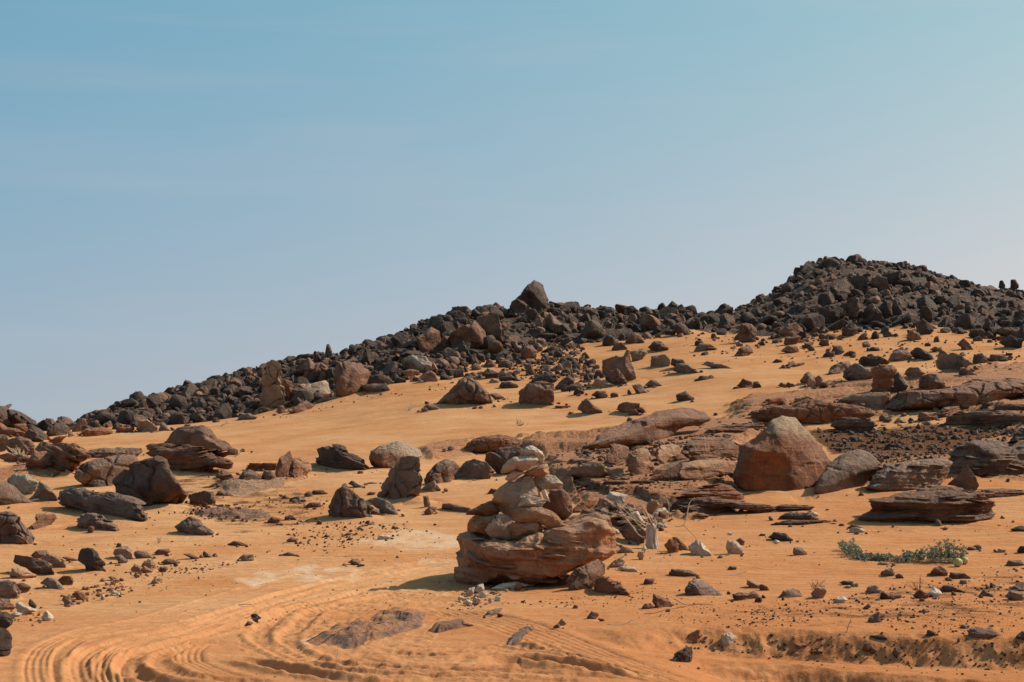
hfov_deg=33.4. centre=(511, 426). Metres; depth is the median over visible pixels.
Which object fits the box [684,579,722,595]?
boulder
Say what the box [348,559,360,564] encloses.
stone
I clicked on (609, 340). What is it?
boulder
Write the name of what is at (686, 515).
dry stalk
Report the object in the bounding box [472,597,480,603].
stone
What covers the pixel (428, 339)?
boulder
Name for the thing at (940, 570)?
stone
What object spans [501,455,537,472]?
stone
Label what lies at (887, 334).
boulder
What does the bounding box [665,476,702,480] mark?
rock slab
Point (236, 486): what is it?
rock pavement
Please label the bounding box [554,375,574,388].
rock
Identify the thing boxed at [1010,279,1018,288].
boulder
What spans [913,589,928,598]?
stone
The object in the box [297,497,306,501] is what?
stone
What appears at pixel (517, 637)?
rock slab
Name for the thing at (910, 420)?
rubble
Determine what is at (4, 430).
rock
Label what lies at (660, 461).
rubble
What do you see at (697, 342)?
rock
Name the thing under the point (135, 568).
stone
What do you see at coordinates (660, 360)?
boulder
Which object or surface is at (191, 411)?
boulder
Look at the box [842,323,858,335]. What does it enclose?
boulder
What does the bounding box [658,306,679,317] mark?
boulder
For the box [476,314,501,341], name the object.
boulder
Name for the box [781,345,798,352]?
rock
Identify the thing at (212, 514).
pebbles
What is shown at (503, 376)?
rock
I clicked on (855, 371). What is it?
boulder
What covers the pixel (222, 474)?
rock
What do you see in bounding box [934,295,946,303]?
boulder
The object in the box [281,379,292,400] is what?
rock
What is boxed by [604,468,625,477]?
rock
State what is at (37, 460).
rock
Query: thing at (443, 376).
rock
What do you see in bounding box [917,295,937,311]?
boulder
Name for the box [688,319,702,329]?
boulder
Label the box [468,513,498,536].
stone
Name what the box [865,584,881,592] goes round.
stone
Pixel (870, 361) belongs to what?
boulder
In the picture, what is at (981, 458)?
rock outcrop
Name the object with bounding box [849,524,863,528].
stone
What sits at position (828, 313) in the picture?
boulder
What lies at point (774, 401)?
rock
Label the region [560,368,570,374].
rock
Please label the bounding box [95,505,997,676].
pebbles
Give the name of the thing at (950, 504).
rock outcrop
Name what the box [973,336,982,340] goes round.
rock
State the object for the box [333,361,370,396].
boulder
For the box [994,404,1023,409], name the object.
rock outcrop
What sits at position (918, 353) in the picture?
boulder
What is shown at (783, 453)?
boulder
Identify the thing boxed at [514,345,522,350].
rock
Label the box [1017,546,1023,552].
stone
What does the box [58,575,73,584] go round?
rock
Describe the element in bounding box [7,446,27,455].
dry grass
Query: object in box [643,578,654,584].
stone
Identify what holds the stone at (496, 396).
on the ground at (184, 620)
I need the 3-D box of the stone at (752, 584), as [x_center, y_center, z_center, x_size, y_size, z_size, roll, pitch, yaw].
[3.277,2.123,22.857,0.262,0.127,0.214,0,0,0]
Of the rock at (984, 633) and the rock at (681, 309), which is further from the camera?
the rock at (681, 309)
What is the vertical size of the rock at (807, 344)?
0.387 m
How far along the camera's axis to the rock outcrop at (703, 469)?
36.88 m
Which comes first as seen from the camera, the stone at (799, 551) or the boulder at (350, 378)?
the stone at (799, 551)
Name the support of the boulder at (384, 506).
on the ground at (184, 620)
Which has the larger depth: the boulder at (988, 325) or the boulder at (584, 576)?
the boulder at (988, 325)
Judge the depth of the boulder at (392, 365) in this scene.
86.25 m
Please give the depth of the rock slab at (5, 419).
81.44 m
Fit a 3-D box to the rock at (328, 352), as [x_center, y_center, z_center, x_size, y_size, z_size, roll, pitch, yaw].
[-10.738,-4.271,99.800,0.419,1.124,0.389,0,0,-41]
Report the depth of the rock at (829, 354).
77.95 m
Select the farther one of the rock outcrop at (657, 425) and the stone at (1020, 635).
the rock outcrop at (657, 425)
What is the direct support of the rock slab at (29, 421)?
on the ground at (184, 620)
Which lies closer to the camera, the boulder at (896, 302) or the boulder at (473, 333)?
the boulder at (473, 333)
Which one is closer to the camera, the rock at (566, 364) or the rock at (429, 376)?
the rock at (429, 376)
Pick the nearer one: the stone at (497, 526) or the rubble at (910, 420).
the stone at (497, 526)
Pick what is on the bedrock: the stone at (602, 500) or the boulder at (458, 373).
the stone at (602, 500)
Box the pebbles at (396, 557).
[60,509,1010,630]
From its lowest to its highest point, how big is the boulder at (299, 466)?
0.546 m
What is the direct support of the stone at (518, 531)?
on the ledge rock at (551, 555)
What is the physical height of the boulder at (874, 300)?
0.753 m
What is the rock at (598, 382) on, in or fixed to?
on the ground at (184, 620)
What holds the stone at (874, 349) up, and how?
on the ground at (184, 620)
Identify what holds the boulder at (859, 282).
on the hills
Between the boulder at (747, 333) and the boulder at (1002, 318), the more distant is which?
the boulder at (1002, 318)
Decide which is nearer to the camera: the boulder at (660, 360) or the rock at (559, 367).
the boulder at (660, 360)
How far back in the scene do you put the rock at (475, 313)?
104.54 m
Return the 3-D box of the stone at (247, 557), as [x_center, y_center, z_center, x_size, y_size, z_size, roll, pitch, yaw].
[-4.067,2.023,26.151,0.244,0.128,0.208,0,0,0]
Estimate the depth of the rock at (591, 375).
79.01 m
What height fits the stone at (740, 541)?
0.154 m
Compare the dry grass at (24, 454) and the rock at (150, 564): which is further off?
the dry grass at (24, 454)
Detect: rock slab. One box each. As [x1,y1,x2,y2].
[0,404,16,428]
[7,409,20,423]
[13,411,36,423]
[26,424,47,439]
[27,419,41,429]
[58,487,147,521]
[81,427,113,436]
[86,447,142,457]
[115,427,134,432]
[306,607,425,648]
[485,608,501,615]
[506,626,533,645]
[567,457,590,463]
[574,481,589,486]
[602,480,627,484]
[630,480,654,483]
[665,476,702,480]
[701,361,731,368]
[771,520,829,524]
[773,504,813,510]
[779,512,818,519]
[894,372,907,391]
[948,464,978,489]
[975,488,1023,497]
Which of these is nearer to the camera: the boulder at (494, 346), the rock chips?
the rock chips
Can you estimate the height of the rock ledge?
0.111 m
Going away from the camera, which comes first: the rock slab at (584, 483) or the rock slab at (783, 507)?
the rock slab at (783, 507)
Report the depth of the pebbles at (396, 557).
27.67 m
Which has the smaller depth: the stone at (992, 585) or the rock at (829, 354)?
the stone at (992, 585)
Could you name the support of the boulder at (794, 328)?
on the hills
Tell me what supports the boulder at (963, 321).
on the hills
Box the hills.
[49,261,1023,478]
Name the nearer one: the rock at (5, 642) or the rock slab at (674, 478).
the rock at (5, 642)
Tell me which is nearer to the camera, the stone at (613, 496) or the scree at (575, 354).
the stone at (613, 496)
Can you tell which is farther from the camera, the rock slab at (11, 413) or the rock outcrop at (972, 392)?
the rock slab at (11, 413)
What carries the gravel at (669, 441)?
on the bedrock
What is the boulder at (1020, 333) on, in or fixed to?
on the ground at (184, 620)
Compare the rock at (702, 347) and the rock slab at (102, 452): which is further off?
the rock at (702, 347)
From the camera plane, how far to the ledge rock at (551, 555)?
22.65 m
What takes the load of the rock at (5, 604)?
on the ground at (184, 620)
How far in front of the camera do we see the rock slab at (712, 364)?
75.36 m
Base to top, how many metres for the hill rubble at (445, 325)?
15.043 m
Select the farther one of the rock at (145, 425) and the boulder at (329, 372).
the boulder at (329, 372)
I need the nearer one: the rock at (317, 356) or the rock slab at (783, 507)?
the rock slab at (783, 507)
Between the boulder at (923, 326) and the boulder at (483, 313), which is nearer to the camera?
the boulder at (923, 326)
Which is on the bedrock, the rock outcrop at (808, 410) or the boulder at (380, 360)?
the rock outcrop at (808, 410)
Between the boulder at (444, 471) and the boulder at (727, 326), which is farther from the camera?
the boulder at (727, 326)
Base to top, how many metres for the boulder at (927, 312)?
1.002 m
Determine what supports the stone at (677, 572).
on the ground at (184, 620)
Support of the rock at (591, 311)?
on the hills
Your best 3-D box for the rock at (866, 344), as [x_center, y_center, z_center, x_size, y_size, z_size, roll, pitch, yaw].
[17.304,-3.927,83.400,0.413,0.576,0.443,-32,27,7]
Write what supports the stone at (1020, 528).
on the ground at (184, 620)
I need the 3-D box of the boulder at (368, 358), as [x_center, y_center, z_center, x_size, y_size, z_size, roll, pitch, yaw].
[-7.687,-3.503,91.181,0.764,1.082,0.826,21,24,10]
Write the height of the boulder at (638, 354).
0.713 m
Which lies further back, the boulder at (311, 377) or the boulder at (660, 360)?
the boulder at (311, 377)
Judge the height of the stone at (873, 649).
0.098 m
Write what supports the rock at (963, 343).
on the ground at (184, 620)
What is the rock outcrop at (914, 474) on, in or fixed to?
on the bedrock
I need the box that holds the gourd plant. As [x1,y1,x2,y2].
[836,538,968,566]
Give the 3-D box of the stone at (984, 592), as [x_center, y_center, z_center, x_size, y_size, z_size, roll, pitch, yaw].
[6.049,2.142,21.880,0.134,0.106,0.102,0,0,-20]
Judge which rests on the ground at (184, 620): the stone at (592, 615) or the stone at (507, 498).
the stone at (592, 615)
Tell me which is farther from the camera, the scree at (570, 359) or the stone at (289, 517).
the scree at (570, 359)
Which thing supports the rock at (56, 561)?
on the ground at (184, 620)
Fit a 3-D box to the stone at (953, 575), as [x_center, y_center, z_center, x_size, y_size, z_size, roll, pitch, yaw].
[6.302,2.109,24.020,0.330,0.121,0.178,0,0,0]
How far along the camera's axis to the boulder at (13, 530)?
29.85 m
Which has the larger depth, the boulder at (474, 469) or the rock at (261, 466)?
the rock at (261, 466)
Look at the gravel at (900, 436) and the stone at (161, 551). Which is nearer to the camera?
the stone at (161, 551)
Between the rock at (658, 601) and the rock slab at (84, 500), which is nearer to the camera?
the rock at (658, 601)
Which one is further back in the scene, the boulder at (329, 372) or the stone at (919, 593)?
the boulder at (329, 372)
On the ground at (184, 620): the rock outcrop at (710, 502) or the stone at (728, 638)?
the stone at (728, 638)
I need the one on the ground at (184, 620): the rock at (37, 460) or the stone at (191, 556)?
the stone at (191, 556)
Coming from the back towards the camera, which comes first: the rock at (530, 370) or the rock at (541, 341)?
the rock at (541, 341)
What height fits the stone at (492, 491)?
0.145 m
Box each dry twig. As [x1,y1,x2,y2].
[609,620,640,626]
[644,604,703,613]
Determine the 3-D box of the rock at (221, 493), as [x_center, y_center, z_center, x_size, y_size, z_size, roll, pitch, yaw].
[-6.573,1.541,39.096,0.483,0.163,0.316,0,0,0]
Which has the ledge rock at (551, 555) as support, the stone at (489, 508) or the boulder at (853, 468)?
the stone at (489, 508)
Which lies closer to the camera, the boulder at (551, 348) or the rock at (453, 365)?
the rock at (453, 365)
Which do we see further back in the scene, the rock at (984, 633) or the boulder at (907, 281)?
the boulder at (907, 281)
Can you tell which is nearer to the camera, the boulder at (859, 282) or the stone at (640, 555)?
the stone at (640, 555)
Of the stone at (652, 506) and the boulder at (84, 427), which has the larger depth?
the boulder at (84, 427)
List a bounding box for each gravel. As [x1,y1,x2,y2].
[576,433,738,491]
[814,423,1015,462]
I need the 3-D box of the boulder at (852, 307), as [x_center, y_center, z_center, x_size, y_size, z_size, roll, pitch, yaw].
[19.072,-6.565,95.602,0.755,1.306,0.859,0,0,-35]
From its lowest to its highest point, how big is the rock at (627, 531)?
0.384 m
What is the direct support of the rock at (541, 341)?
on the hills
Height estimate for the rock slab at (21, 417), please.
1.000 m
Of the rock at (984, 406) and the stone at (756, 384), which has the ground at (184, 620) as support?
the stone at (756, 384)
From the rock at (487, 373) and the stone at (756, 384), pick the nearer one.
the stone at (756, 384)
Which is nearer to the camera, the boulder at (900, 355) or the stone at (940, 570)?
the stone at (940, 570)
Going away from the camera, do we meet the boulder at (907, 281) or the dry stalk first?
the dry stalk
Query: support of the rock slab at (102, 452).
on the ground at (184, 620)
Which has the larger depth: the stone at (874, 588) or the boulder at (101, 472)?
the boulder at (101, 472)
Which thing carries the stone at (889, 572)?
on the ground at (184, 620)
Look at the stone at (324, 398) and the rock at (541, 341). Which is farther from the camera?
the rock at (541, 341)
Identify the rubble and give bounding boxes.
[37,254,1023,430]
[564,410,1023,493]
[576,434,735,475]
[591,500,671,544]
[879,409,1023,429]
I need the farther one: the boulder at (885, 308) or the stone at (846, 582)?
the boulder at (885, 308)
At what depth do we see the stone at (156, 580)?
23.27 m
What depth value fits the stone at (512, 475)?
23.25 m
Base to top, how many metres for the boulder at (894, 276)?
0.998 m
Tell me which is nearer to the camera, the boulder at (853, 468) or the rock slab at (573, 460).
the boulder at (853, 468)
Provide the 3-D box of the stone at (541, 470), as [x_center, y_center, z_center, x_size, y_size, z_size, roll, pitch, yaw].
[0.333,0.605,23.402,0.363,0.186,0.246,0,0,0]
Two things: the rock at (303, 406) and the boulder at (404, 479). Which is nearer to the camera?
the boulder at (404, 479)
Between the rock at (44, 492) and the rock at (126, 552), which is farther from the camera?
the rock at (44, 492)
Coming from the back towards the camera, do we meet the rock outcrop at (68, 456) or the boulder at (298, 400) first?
the boulder at (298, 400)
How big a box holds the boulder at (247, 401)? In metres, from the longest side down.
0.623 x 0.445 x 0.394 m
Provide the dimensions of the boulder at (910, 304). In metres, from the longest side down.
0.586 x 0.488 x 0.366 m
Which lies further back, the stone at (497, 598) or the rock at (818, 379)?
the rock at (818, 379)
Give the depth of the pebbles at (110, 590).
22.65 m
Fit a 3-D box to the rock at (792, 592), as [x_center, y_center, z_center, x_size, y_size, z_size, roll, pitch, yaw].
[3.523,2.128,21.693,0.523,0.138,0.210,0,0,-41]
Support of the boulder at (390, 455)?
on the ground at (184, 620)
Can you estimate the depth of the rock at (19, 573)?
24.16 m
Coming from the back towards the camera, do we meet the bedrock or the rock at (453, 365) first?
the rock at (453, 365)
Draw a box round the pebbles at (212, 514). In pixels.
[163,492,681,607]
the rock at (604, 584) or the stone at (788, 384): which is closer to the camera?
the rock at (604, 584)
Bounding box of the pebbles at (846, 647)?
[689,633,1018,672]
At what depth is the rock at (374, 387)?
80.59 m
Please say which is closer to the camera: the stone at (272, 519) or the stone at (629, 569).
the stone at (629, 569)
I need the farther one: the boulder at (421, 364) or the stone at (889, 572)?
the boulder at (421, 364)
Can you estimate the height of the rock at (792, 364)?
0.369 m
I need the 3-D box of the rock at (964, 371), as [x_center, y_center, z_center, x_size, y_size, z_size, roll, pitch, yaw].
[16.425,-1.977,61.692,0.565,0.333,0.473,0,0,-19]
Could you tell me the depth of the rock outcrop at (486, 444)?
49.02 m
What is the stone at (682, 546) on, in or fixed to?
on the ground at (184, 620)
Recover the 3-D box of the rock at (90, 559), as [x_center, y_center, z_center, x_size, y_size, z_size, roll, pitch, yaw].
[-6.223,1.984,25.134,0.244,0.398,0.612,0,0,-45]
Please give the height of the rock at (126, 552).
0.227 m
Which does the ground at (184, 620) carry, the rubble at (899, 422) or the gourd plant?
the gourd plant
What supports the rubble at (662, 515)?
on the ground at (184, 620)
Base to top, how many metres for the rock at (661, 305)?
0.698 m
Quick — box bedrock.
[0,361,1023,525]
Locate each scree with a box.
[243,330,1016,422]
[501,337,591,377]
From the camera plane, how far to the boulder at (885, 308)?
96.92 m
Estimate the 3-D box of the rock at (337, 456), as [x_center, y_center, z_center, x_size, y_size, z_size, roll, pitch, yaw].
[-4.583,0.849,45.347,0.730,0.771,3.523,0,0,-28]
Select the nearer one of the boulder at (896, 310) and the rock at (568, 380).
the rock at (568, 380)
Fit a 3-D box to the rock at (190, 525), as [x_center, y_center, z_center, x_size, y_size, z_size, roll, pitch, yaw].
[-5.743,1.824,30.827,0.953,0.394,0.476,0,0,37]
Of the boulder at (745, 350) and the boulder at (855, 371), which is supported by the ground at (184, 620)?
the boulder at (745, 350)
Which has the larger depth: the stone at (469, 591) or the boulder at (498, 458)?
the boulder at (498, 458)
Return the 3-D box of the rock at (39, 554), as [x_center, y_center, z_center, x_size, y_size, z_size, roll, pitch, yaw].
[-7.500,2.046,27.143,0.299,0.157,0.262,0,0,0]
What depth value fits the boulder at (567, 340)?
95.61 m
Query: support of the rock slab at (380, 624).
on the ground at (184, 620)
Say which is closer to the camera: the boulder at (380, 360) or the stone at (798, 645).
the stone at (798, 645)
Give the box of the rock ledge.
[429,619,473,632]
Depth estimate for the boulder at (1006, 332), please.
87.63 m
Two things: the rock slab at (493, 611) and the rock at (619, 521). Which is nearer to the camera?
the rock slab at (493, 611)
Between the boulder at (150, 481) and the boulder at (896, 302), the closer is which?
the boulder at (150, 481)
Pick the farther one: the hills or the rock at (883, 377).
the hills
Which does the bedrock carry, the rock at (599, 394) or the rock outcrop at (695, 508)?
the rock outcrop at (695, 508)
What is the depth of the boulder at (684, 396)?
63.44 m
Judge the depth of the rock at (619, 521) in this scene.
31.48 m
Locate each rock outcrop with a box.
[35,441,89,471]
[145,443,232,471]
[464,434,522,452]
[516,280,549,315]
[567,462,606,478]
[585,407,710,448]
[606,443,628,464]
[626,448,654,474]
[650,459,689,480]
[656,444,680,460]
[670,496,780,512]
[671,505,737,513]
[677,459,735,479]
[680,483,744,499]
[681,436,738,460]
[700,423,763,435]
[751,398,876,423]
[838,392,890,407]
[858,486,995,522]
[866,458,952,491]
[881,378,1023,410]
[943,409,1023,426]
[948,440,1023,476]
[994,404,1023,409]
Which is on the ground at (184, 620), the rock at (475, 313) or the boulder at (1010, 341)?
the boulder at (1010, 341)
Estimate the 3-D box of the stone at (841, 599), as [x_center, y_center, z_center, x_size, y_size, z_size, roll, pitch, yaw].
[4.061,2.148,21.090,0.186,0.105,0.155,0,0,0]
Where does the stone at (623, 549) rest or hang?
on the ground at (184, 620)
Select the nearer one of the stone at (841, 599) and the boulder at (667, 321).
the stone at (841, 599)
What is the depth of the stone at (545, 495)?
23.15 m
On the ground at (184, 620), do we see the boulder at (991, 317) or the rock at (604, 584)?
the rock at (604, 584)
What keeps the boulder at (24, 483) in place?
on the ground at (184, 620)
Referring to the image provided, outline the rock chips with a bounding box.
[4,356,1023,668]
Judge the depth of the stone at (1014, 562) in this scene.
25.43 m
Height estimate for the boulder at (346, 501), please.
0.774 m
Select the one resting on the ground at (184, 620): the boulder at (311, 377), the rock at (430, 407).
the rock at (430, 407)
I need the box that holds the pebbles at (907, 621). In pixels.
[658,568,1023,675]
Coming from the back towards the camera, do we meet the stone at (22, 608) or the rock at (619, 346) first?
the rock at (619, 346)
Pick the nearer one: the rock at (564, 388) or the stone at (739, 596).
the stone at (739, 596)
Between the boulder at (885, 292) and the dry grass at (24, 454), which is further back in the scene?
the boulder at (885, 292)
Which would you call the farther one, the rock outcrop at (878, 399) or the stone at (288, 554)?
the rock outcrop at (878, 399)
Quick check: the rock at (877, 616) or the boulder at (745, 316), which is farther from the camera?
the boulder at (745, 316)
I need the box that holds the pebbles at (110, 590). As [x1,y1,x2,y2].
[14,562,233,625]
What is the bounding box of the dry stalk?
[675,497,694,526]
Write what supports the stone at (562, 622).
on the ground at (184, 620)
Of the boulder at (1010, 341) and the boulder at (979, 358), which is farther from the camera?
the boulder at (1010, 341)
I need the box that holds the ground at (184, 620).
[0,324,1023,681]
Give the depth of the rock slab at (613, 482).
35.76 m
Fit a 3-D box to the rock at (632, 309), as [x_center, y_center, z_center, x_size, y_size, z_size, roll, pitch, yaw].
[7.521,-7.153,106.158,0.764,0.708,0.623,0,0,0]
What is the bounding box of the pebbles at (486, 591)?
[447,587,513,610]
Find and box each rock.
[0,422,24,435]
[0,434,8,451]
[0,453,28,462]
[0,598,14,610]
[0,611,13,628]
[0,628,11,655]
[9,567,36,578]
[13,555,53,574]
[14,423,27,431]
[17,583,30,592]
[21,429,43,442]
[26,451,49,469]
[28,512,56,529]
[29,481,58,500]
[31,550,48,557]
[40,554,66,567]
[41,577,64,589]
[48,436,66,443]
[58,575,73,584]
[76,513,118,530]
[78,548,105,570]
[113,546,136,558]
[136,419,158,430]
[141,559,155,569]
[158,423,169,430]
[175,516,213,535]
[188,490,215,504]
[216,469,233,479]
[216,490,233,495]
[237,413,256,419]
[239,470,262,479]
[246,463,276,469]
[260,360,285,407]
[277,405,285,413]
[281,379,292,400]
[289,400,314,412]
[292,380,329,395]
[313,351,320,361]
[315,444,368,469]
[325,344,331,358]
[361,383,390,391]
[371,509,381,514]
[420,371,437,381]
[422,480,440,491]
[424,404,438,409]
[440,373,451,379]
[447,369,457,375]
[449,356,459,365]
[449,363,456,368]
[453,512,618,584]
[468,355,479,364]
[471,309,479,317]
[482,368,498,378]
[484,362,493,367]
[489,378,499,382]
[498,359,510,367]
[498,372,514,380]
[499,381,518,387]
[510,299,527,313]
[512,354,519,358]
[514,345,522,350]
[526,366,535,374]
[534,343,542,351]
[537,338,545,344]
[545,312,560,330]
[554,351,562,357]
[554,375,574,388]
[557,363,562,370]
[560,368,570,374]
[560,384,569,391]
[561,361,571,367]
[568,383,581,389]
[573,387,583,394]
[577,398,602,413]
[580,509,638,526]
[583,374,589,379]
[586,309,598,316]
[586,359,595,365]
[587,373,594,378]
[591,391,607,397]
[593,378,613,386]
[593,576,629,595]
[594,370,605,378]
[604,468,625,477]
[611,342,626,350]
[616,402,644,413]
[619,524,645,542]
[627,306,638,314]
[632,384,647,393]
[645,380,661,386]
[652,594,673,607]
[657,302,664,309]
[668,301,677,307]
[671,646,692,662]
[672,363,699,373]
[676,304,685,313]
[694,343,716,350]
[695,340,702,345]
[737,379,752,387]
[758,396,786,405]
[768,532,792,540]
[778,588,802,597]
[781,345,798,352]
[785,361,804,366]
[792,396,816,403]
[802,342,813,347]
[807,377,815,386]
[814,375,822,385]
[819,339,828,345]
[822,351,834,356]
[830,417,876,430]
[831,346,843,354]
[862,341,870,347]
[867,611,884,622]
[870,364,896,391]
[870,634,887,639]
[880,592,901,598]
[917,412,937,420]
[930,346,941,351]
[939,406,961,416]
[957,338,973,349]
[958,367,974,374]
[968,627,1000,638]
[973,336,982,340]
[980,403,992,409]
[1012,428,1023,439]
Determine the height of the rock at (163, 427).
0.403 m
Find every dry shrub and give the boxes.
[810,579,825,588]
[905,576,922,591]
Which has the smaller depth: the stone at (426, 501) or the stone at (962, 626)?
the stone at (962, 626)
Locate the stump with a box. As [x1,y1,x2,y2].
[596,498,658,548]
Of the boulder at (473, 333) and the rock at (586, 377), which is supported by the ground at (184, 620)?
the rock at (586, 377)
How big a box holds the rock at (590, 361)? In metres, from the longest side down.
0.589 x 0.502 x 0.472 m
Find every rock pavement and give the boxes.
[195,506,270,517]
[217,478,285,495]
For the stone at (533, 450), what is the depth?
23.32 m
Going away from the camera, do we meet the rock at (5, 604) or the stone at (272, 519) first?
the rock at (5, 604)
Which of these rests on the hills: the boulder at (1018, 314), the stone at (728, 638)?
the boulder at (1018, 314)
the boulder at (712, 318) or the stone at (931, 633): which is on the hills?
the boulder at (712, 318)
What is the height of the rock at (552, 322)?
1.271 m
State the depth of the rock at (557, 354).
90.63 m
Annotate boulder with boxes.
[0,481,30,504]
[0,511,34,543]
[0,580,20,598]
[5,436,36,454]
[7,473,38,493]
[46,423,68,435]
[72,418,86,431]
[74,454,138,486]
[81,425,90,430]
[112,424,119,429]
[112,455,187,505]
[164,425,231,450]
[188,409,196,413]
[212,417,219,422]
[240,386,252,394]
[244,398,249,405]
[275,451,292,476]
[288,457,311,476]
[293,376,309,383]
[294,397,303,405]
[299,358,327,381]
[306,373,317,381]
[314,392,323,400]
[325,367,334,379]
[328,486,373,517]
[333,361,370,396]
[360,351,374,364]
[368,497,398,514]
[369,441,422,467]
[376,356,385,365]
[376,361,398,375]
[377,456,422,498]
[401,355,431,372]
[416,327,441,351]
[424,459,459,483]
[436,376,492,404]
[447,320,486,347]
[451,306,471,317]
[453,369,463,377]
[454,318,467,324]
[454,459,494,478]
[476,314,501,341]
[479,312,488,315]
[485,446,524,473]
[487,340,503,352]
[502,330,515,335]
[507,335,520,342]
[518,381,553,404]
[520,345,536,358]
[527,328,541,337]
[529,372,557,382]
[542,346,558,351]
[542,489,572,518]
[557,323,571,331]
[559,314,567,319]
[560,337,571,346]
[567,559,604,590]
[579,338,587,343]
[580,320,603,338]
[602,334,615,345]
[602,349,635,379]
[605,368,626,384]
[625,332,641,343]
[630,348,647,360]
[648,341,668,351]
[650,354,669,366]
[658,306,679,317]
[662,318,675,326]
[671,358,685,366]
[672,322,690,334]
[676,391,693,400]
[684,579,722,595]
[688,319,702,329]
[693,317,701,329]
[707,313,719,323]
[723,323,731,329]
[732,416,830,491]
[734,345,752,356]
[738,323,755,341]
[740,312,755,322]
[753,310,761,316]
[772,311,784,318]
[778,322,802,336]
[784,336,800,344]
[800,371,814,382]
[801,314,824,332]
[814,449,880,493]
[818,291,834,306]
[819,306,837,322]
[828,361,850,374]
[829,306,840,315]
[830,279,851,301]
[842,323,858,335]
[843,363,871,380]
[844,297,860,318]
[848,275,867,293]
[858,356,889,365]
[861,303,882,324]
[868,275,892,294]
[868,296,880,303]
[878,300,891,316]
[882,271,899,284]
[882,289,890,296]
[882,331,891,336]
[888,350,911,360]
[892,299,902,309]
[892,306,901,314]
[892,312,918,324]
[897,277,916,290]
[904,367,924,376]
[906,330,921,340]
[907,302,913,307]
[910,347,933,359]
[916,318,933,334]
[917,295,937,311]
[918,374,945,388]
[920,306,932,321]
[925,281,933,287]
[928,284,937,291]
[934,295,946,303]
[935,350,971,370]
[947,299,957,307]
[956,313,972,328]
[965,305,972,312]
[972,353,986,363]
[982,318,996,336]
[987,314,996,321]
[989,354,1008,360]
[997,327,1019,336]
[998,280,1004,288]
[998,316,1009,321]
[999,335,1022,347]
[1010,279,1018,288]
[1013,309,1023,324]
[1015,324,1023,338]
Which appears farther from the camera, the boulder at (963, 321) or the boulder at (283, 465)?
the boulder at (963, 321)
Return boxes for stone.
[11,612,21,616]
[15,601,38,614]
[28,599,36,607]
[41,611,53,620]
[62,556,77,560]
[62,595,71,603]
[72,590,86,599]
[110,590,119,595]
[115,555,127,562]
[130,564,140,571]
[134,550,152,558]
[140,566,153,572]
[151,577,162,583]
[154,549,170,554]
[159,567,167,571]
[161,558,179,564]
[184,554,199,558]
[228,541,247,545]
[238,554,253,560]
[251,613,261,619]
[262,470,275,479]
[267,516,280,522]
[282,552,295,555]
[284,515,296,519]
[286,537,297,541]
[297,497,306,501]
[303,502,321,507]
[312,490,327,494]
[317,395,330,402]
[348,481,362,487]
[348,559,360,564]
[377,535,390,539]
[423,496,429,506]
[430,363,437,370]
[442,503,469,511]
[464,599,471,604]
[465,587,474,595]
[466,501,500,515]
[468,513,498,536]
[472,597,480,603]
[474,584,483,592]
[479,591,486,597]
[485,513,513,539]
[487,488,496,493]
[490,393,503,399]
[491,581,528,589]
[492,475,541,517]
[494,596,501,600]
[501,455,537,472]
[505,470,524,480]
[506,522,543,539]
[511,506,561,528]
[518,496,545,506]
[524,445,544,463]
[524,464,549,476]
[534,474,562,491]
[541,489,549,501]
[558,618,565,625]
[573,496,593,512]
[587,611,598,618]
[597,497,612,507]
[605,492,626,503]
[608,557,624,567]
[618,546,632,552]
[618,566,638,572]
[625,503,633,507]
[630,511,643,523]
[637,550,644,559]
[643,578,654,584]
[646,499,658,513]
[655,507,667,512]
[664,539,678,552]
[669,569,698,575]
[672,537,688,550]
[688,539,711,555]
[688,629,702,642]
[693,513,707,518]
[698,376,708,379]
[721,632,736,644]
[726,540,742,553]
[727,566,736,569]
[732,591,758,600]
[735,537,744,544]
[746,580,765,587]
[753,381,760,387]
[773,359,782,362]
[786,382,794,386]
[793,547,805,554]
[794,643,805,648]
[811,585,826,597]
[833,596,847,602]
[839,581,852,584]
[847,351,855,355]
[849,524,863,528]
[849,527,864,532]
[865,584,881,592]
[869,347,880,350]
[870,646,876,653]
[877,562,889,564]
[881,568,894,575]
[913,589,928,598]
[926,630,935,635]
[928,587,941,597]
[930,565,947,575]
[939,585,962,592]
[949,572,970,578]
[959,624,969,628]
[979,589,989,595]
[989,583,996,587]
[996,548,1005,552]
[1005,560,1023,565]
[1005,590,1023,600]
[1006,582,1023,590]
[1010,525,1023,531]
[1016,631,1023,639]
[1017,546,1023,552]
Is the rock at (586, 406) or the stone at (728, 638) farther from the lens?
the rock at (586, 406)
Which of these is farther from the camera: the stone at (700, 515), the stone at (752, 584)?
the stone at (700, 515)
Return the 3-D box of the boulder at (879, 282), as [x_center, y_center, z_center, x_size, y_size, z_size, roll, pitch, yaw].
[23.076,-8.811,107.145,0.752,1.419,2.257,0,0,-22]
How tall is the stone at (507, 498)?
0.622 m
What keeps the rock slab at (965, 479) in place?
on the ground at (184, 620)
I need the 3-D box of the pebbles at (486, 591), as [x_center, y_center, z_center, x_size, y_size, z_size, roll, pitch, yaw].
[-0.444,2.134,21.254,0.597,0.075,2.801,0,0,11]
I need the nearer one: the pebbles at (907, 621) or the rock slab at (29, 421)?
the pebbles at (907, 621)
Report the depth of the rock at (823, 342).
85.93 m
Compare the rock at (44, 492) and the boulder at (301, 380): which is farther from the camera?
the boulder at (301, 380)
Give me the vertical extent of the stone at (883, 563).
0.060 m
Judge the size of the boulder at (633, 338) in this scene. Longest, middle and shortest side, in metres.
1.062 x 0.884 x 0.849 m
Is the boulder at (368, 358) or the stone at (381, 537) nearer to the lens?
the stone at (381, 537)

